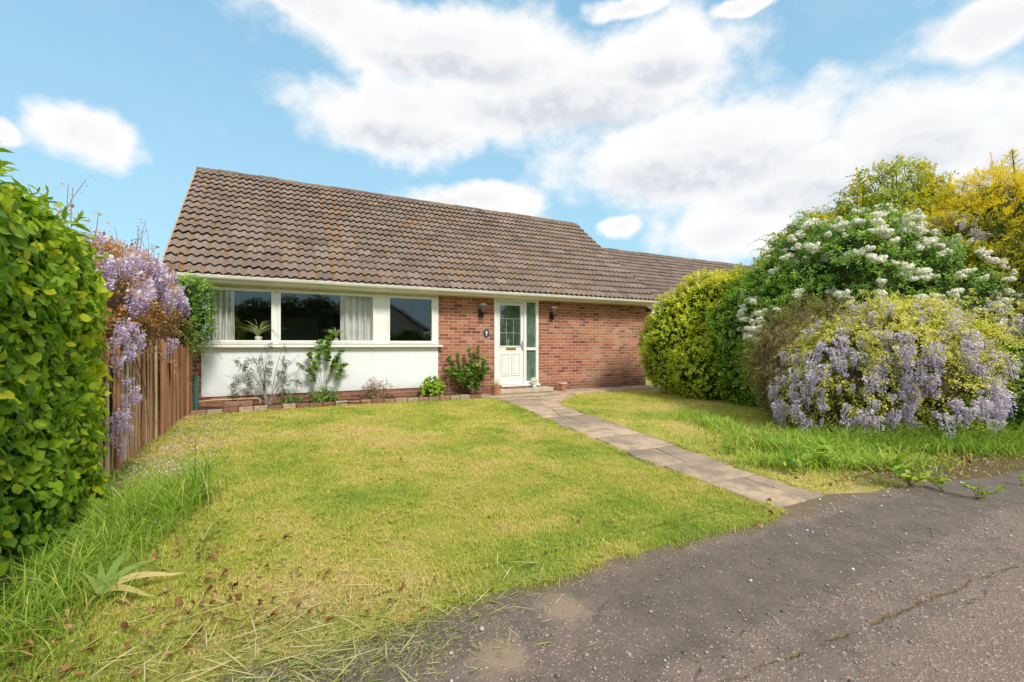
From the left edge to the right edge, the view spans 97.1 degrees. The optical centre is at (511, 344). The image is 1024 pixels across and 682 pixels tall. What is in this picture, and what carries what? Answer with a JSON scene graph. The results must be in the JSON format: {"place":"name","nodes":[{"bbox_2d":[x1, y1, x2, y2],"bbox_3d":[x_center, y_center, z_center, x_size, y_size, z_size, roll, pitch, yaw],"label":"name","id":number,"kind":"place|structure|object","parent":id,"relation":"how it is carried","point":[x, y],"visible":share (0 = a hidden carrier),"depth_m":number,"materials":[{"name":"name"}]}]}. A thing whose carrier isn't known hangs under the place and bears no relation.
{"place":"outdoors","nodes":[
{"label":"outdoors","id":0,"kind":"place"},
{"bbox_2d":[0,381,1023,681],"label":"lawn","id":1,"kind":"structure","parent":0,"point":[426,535],"depth_m":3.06,"materials":[{"name":"green plant"}]},
{"bbox_2d":[0,141,114,600],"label":"hedge","id":2,"kind":"object","parent":1,"relation":"on","point":[54,293],"visible":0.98,"depth_m":2.50,"materials":[{"name":"green plant"}]},
{"bbox_2d":[53,547,183,616],"bbox_3d":[-1.798,1.077,2.081,0.373,0.131,0.410,0,0,15],"label":"agave","id":3,"kind":"object","parent":1,"relation":"on","point":[97,586],"visible":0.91,"depth_m":2.10,"materials":[{"name":"green plant"}]},
{"bbox_2d":[101,327,175,434],"bbox_3d":[-4.905,0.421,5.356,0.898,1.666,6.091,0,0,-27],"label":"background bush","id":4,"kind":"object","parent":1,"relation":"on","point":[110,403],"visible":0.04,"depth_m":6.12,"materials":[{"name":"brown plant"}]},
{"bbox_2d":[90,338,192,476],"bbox_3d":[-4.386,0.575,5.514,0.111,1.290,5.702,0,0,-27],"label":"paling fence","id":5,"kind":"object","parent":1,"relation":"on","point":[181,390],"visible":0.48,"depth_m":5.44,"materials":[{"name":"brown wood"}]},
{"bbox_2d":[53,175,203,459],"bbox_3d":[-4.782,-0.156,5.445,2.071,2.713,5.759,0,0,-27],"label":"wisteria","id":6,"kind":"object","parent":5,"relation":"on","point":[144,287],"visible":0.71,"depth_m":4.63,"materials":[{"name":"purple plant"}]},
{"bbox_2d":[164,270,224,373],"bbox_3d":[-5.366,-0.267,7.596,1.129,1.866,0.906,0,0,42],"label":"corner bush","id":7,"kind":"object","parent":1,"relation":"on","point":[195,295],"visible":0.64,"depth_m":7.47,"materials":[{"name":"green plant"}]},
{"bbox_2d":[193,376,198,409],"bbox_3d":[-5.488,0.855,7.850,0.088,0.630,0.088,0,0,-27],"label":"drain pipe","id":8,"kind":"object","parent":1,"relation":"on","point":[195,379],"visible":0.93,"depth_m":7.82,"materials":[{"name":"teal plastic"}]},
{"bbox_2d":[193,499,237,539],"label":"tulip leaves","id":9,"kind":"object","parent":1,"relation":"on","point":[203,537],"visible":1,"depth_m":2.67,"materials":[{"name":"green plant"}]},
{"bbox_2d":[190,394,489,415],"bbox_3d":[-2.936,1.136,8.757,5.388,0.128,0.261,0,0,-27],"label":"brick edging","id":10,"kind":"object","parent":1,"relation":"on","point":[230,410],"visible":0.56,"depth_m":8.51,"materials":[{"name":"brown brick"}]},
{"bbox_2d":[199,392,481,409],"bbox_3d":[-3.064,1.126,9.062,5.320,0.071,0.660,0,0,-27],"label":"flower bed","id":11,"kind":"object","parent":1,"relation":"on","point":[309,402],"visible":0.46,"depth_m":9.11,"materials":[{"name":"soil"}]},
{"bbox_2d":[198,397,260,404],"bbox_3d":[-5.100,1.044,8.156,0.996,0.135,0.068,0,0,-29],"label":"hose","id":12,"kind":"object","parent":11,"relation":"on","point":[231,399],"visible":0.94,"depth_m":8.18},
{"bbox_2d":[224,400,252,406],"bbox_3d":[-4.959,1.075,8.200,0.440,0.090,0.140,0,0,-27],"label":"paving brick","id":13,"kind":"object","parent":11,"relation":"on","point":[237,403],"visible":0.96,"depth_m":8.15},
{"bbox_2d":[225,343,309,404],"bbox_3d":[-4.523,0.550,8.398,1.396,1.170,0.358,0,0,-29],"label":"sparse shrub","id":14,"kind":"object","parent":11,"relation":"on","point":[264,385],"visible":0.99,"depth_m":8.39,"materials":[{"name":"grey plant"}]},
{"bbox_2d":[278,394,304,403],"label":"leafy plant","id":15,"kind":"object","parent":11,"relation":"on","point":[295,399],"visible":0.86,"depth_m":8.54,"materials":[{"name":"green plant"}]},
{"bbox_2d":[308,385,343,402],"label":"leafy plant","id":16,"kind":"object","parent":11,"relation":"on","point":[322,399],"visible":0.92,"depth_m":8.76,"materials":[{"name":"green plant"}]},
{"bbox_2d":[305,329,348,398],"bbox_3d":[-3.607,0.411,8.876,0.865,1.443,0.281,0,0,-27],"label":"climbing shrub","id":17,"kind":"object","parent":11,"relation":"on","point":[334,362],"visible":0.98,"depth_m":8.87,"materials":[{"name":"green plant"}]},
{"bbox_2d":[360,375,392,398],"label":"heather plant","id":18,"kind":"object","parent":11,"relation":"on","point":[379,384],"visible":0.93,"depth_m":9.27,"materials":[{"name":"grey plant"}]},
{"bbox_2d":[419,376,445,396],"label":"leafy plant","id":19,"kind":"object","parent":11,"relation":"on","point":[428,388],"visible":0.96,"depth_m":9.69,"materials":[{"name":"green plant"}]},
{"bbox_2d":[440,371,453,394],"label":"heather plant","id":20,"kind":"object","parent":11,"relation":"on","point":[446,392],"visible":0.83,"depth_m":9.94,"materials":[{"name":"green plant"}]},
{"bbox_2d":[444,345,490,393],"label":"rose shrub","id":21,"kind":"object","parent":11,"relation":"on","point":[459,375],"visible":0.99,"depth_m":10.20,"materials":[{"name":"green plant"}]},
{"bbox_2d":[1,493,842,681],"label":"grass clippings","id":22,"kind":"object","parent":1,"relation":"on","point":[300,627],"depth_m":1.74,"materials":[{"name":"green plant"}]},
{"bbox_2d":[0,407,1011,681],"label":"fallen leaves","id":23,"kind":"object","parent":1,"relation":"on","point":[148,631],"visible":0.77,"depth_m":2.01,"materials":[{"name":"brown plant"}]},
{"bbox_2d":[0,404,1023,681],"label":"long grass","id":24,"kind":"structure","parent":1,"relation":"on","point":[134,518],"depth_m":3.03,"materials":[{"name":"green plant"}]},
{"bbox_2d":[635,262,751,400],"bbox_3d":[4.481,-0.258,10.210,3.087,3.041,3.840,0,0,-27],"label":"golden bush","id":25,"kind":"object","parent":1,"relation":"on","point":[678,345],"visible":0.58,"depth_m":9.89,"materials":[{"name":"green plant"}]},
{"bbox_2d":[722,434,739,454],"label":"dock weed","id":26,"kind":"object","parent":1,"relation":"on","point":[730,448],"visible":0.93,"depth_m":4.79,"materials":[{"name":"green plant"}]},
{"bbox_2d":[699,261,788,407],"bbox_3d":[5.399,-0.161,8.597,3.133,2.960,2.875,0,0,6],"label":"laurel bush","id":27,"kind":"object","parent":1,"relation":"on","point":[741,396],"visible":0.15,"depth_m":8.73,"materials":[{"name":"green plant"}]},
{"bbox_2d":[776,448,819,474],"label":"dock weed","id":28,"kind":"object","parent":1,"relation":"on","point":[804,457],"visible":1,"depth_m":4.05,"materials":[{"name":"green plant"}]},
{"bbox_2d":[725,289,876,424],"bbox_3d":[4.621,0.203,6.978,2.709,2.171,1.657,0,0,-5],"label":"heath bush","id":29,"kind":"object","parent":1,"relation":"on","point":[762,362],"visible":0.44,"depth_m":6.79,"materials":[{"name":"green plant"}]},
{"bbox_2d":[797,436,840,465],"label":"dock weed","id":30,"kind":"object","parent":1,"relation":"on","point":[822,442],"visible":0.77,"depth_m":4.31,"materials":[{"name":"green plant"}]},
{"bbox_2d":[722,154,984,291],"bbox_3d":[7.176,-1.292,9.271,5.797,5.036,3.362,0,0,3],"label":"laburnum tree","id":31,"kind":"object","parent":1,"relation":"on","point":[920,186],"visible":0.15,"depth_m":8.94,"materials":[{"name":"green plant"}]},
{"bbox_2d":[715,189,1023,414],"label":"flowering shrub","id":32,"kind":"object","parent":1,"relation":"on","point":[867,249],"visible":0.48,"depth_m":7.20,"materials":[{"name":"green plant"}]},
{"bbox_2d":[754,290,1023,442],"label":"wisteria","id":33,"kind":"object","parent":1,"relation":"on","point":[901,358],"visible":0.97,"depth_m":5.52,"materials":[{"name":"purple plant"}]},
{"bbox_2d":[893,147,1023,316],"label":"golden conifer","id":34,"kind":"object","parent":1,"relation":"on","point":[1006,215],"visible":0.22,"depth_m":7.47,"materials":[{"name":"yellow plant"}]},
{"bbox_2d":[917,176,1023,399],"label":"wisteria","id":35,"kind":"object","parent":1,"relation":"on","point":[972,231],"visible":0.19,"depth_m":7.55,"materials":[{"name":"purple plant"}]},
{"bbox_2d":[0,0,1023,285],"label":"sky","id":36,"kind":"structure","parent":0,"point":[692,129],"materials":[{"name":"blue"}]},
{"bbox_2d":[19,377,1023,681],"bbox_3d":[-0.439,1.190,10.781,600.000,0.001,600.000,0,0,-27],"label":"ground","id":37,"kind":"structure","parent":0,"point":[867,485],"depth_m":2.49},
{"bbox_2d":[161,311,190,388],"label":"background bush","id":38,"kind":"object","parent":37,"relation":"on","point":[176,343],"visible":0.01,"depth_m":8.67,"materials":[{"name":"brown plant"}]},
{"bbox_2d":[160,167,659,409],"bbox_3d":[-2.664,-1.539,13.513,11.248,5.618,7.947,0,0,-27],"label":"bungalow","id":39,"kind":"object","parent":37,"relation":"on","point":[296,259],"visible":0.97,"depth_m":10.70,"materials":[{"name":"tile"}]},
{"bbox_2d":[210,290,234,339],"bbox_3d":[-5.392,-0.546,8.393,0.406,0.948,0.139,0,0,-27],"label":"curtain","id":40,"kind":"object","parent":39,"relation":"on","point":[225,319],"visible":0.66,"depth_m":8.41,"materials":[{"name":"white fabric"}]},
{"bbox_2d":[230,320,286,339],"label":"spider plant","id":41,"kind":"object","parent":39,"relation":"on","point":[258,332],"visible":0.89,"depth_m":8.62,"materials":[{"name":"green plant"}]},
{"bbox_2d":[197,286,442,347],"bbox_3d":[-3.599,-0.501,9.107,4.550,1.106,0.170,0,0,-27],"label":"window","id":42,"kind":"structure","parent":39,"relation":"in","point":[380,303],"depth_m":9.29,"materials":[{"name":"white plastic"}]},
{"bbox_2d":[324,327,344,340],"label":"spider plant","id":43,"kind":"object","parent":39,"relation":"on","point":[336,334],"visible":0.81,"depth_m":9.28,"materials":[{"name":"green plant"}]},
{"bbox_2d":[340,296,371,340],"bbox_3d":[-3.231,-0.546,9.482,0.686,0.948,0.127,0,0,-27],"label":"curtain","id":44,"kind":"object","parent":39,"relation":"on","point":[356,318],"visible":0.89,"depth_m":9.46,"materials":[{"name":"white fabric"}]},
{"bbox_2d":[479,303,486,316],"bbox_3d":[-0.680,-0.802,10.528,0.184,0.328,0.223,0,0,-27],"label":"wall lantern","id":45,"kind":"object","parent":39,"relation":"attached to","point":[482,312],"depth_m":10.49,"materials":[{"name":"black metal"}]},
{"bbox_2d":[483,329,488,337],"bbox_3d":[-0.604,-0.270,10.686,0.150,0.210,0.015,0,0,-27],"label":"house plaque","id":46,"kind":"object","parent":39,"relation":"attached to","point":[486,333],"visible":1,"depth_m":10.68,"materials":[{"name":"black stone"}]},
{"bbox_2d":[497,302,522,384],"bbox_3d":[-0.040,-0.032,10.951,0.725,1.985,0.112,0,0,-27],"label":"door","id":47,"kind":"structure","parent":39,"relation":"in","point":[509,358],"depth_m":10.95,"materials":[{"name":"white plastic"}]},
{"bbox_2d":[549,306,556,319],"bbox_3d":[1.054,-0.802,11.419,0.184,0.328,0.223,0,0,-27],"label":"wall lantern","id":48,"kind":"object","parent":39,"relation":"attached to","point":[552,315],"depth_m":11.48,"materials":[{"name":"black metal"}]},
{"bbox_2d":[603,248,757,375],"bbox_3d":[9.281,-1.534,22.825,13.700,5.608,7.859,0,0,-27],"label":"bungalow","id":49,"kind":"object","parent":37,"relation":"on","point":[655,275],"visible":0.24,"depth_m":20.15,"materials":[{"name":"tile"}]},
{"bbox_2d":[947,288,1023,421],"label":"wisteria","id":50,"kind":"object","parent":37,"relation":"on","point":[1019,317],"visible":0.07,"depth_m":6.47,"materials":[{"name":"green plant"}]},
{"bbox_2d":[960,319,1023,434],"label":"rose bush","id":51,"kind":"object","parent":37,"relation":"on","point":[1019,416],"visible":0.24,"depth_m":5.69,"materials":[{"name":"green plant"}]},
{"bbox_2d":[95,412,1011,580],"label":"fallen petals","id":52,"kind":"object","parent":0,"point":[291,415],"visible":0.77,"depth_m":4.29,"materials":[{"name":"purple plant"}]},
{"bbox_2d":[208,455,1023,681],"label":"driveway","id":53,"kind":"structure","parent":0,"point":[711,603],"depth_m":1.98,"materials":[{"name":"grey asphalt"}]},
{"bbox_2d":[881,445,930,485],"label":"dock weed","id":54,"kind":"object","parent":53,"relation":"on","point":[900,469],"visible":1,"depth_m":3.72,"materials":[{"name":"green plant"}]},
{"bbox_2d":[920,469,951,491],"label":"dock weed","id":55,"kind":"object","parent":53,"relation":"on","point":[939,479],"visible":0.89,"depth_m":3.62,"materials":[{"name":"green plant"}]},
{"bbox_2d":[960,479,1005,498],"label":"dock weed","id":56,"kind":"object","parent":53,"relation":"on","point":[998,489],"visible":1,"depth_m":3.40,"materials":[{"name":"green plant"}]},
{"bbox_2d":[1015,473,1023,485],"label":"dock weed","id":57,"kind":"object","parent":53,"relation":"on","point":[1021,477],"visible":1,"depth_m":3.73,"materials":[{"name":"green plant"}]},
{"bbox_2d":[482,385,824,508],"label":"path","id":58,"kind":"structure","parent":0,"point":[671,456],"depth_m":4.86,"materials":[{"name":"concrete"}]},
{"bbox_2d":[491,378,501,394],"bbox_3d":[-0.337,0.939,10.265,0.478,0.414,0.445,0,0,-27],"label":"plant pot","id":59,"kind":"object","parent":58,"relation":"on","point":[496,388],"visible":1,"depth_m":10.19,"materials":[{"name":"ceramic"}]},
{"bbox_2d":[500,386,553,393],"bbox_3d":[0.288,1.090,10.852,1.476,0.100,0.339,0,0,-27],"label":"doorstep","id":60,"kind":"object","parent":58,"relation":"on","point":[529,390],"visible":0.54,"depth_m":10.71,"materials":[{"name":"stone"}]},
{"bbox_2d":[503,386,532,388],"bbox_3d":[0.136,1.031,10.778,0.700,0.014,0.270,0,0,-27],"label":"doormat","id":61,"kind":"object","parent":60,"relation":"on","point":[517,387],"visible":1,"depth_m":10.79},
{"bbox_2d":[531,377,537,386],"bbox_3d":[0.551,0.913,11.108,0.207,0.252,0.147,0,0,-27],"label":"ornament","id":62,"kind":"object","parent":60,"relation":"on","point":[533,381],"visible":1,"depth_m":11.08,"materials":[{"name":"white stone"}]},
{"bbox_2d":[558,382,566,390],"bbox_3d":[1.256,1.040,11.202,0.225,0.212,0.225,0,0,-27],"label":"plant pot","id":63,"kind":"object","parent":58,"relation":"on","point":[562,386],"visible":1,"depth_m":11.13,"materials":[{"name":"ceramic"}]}
]}

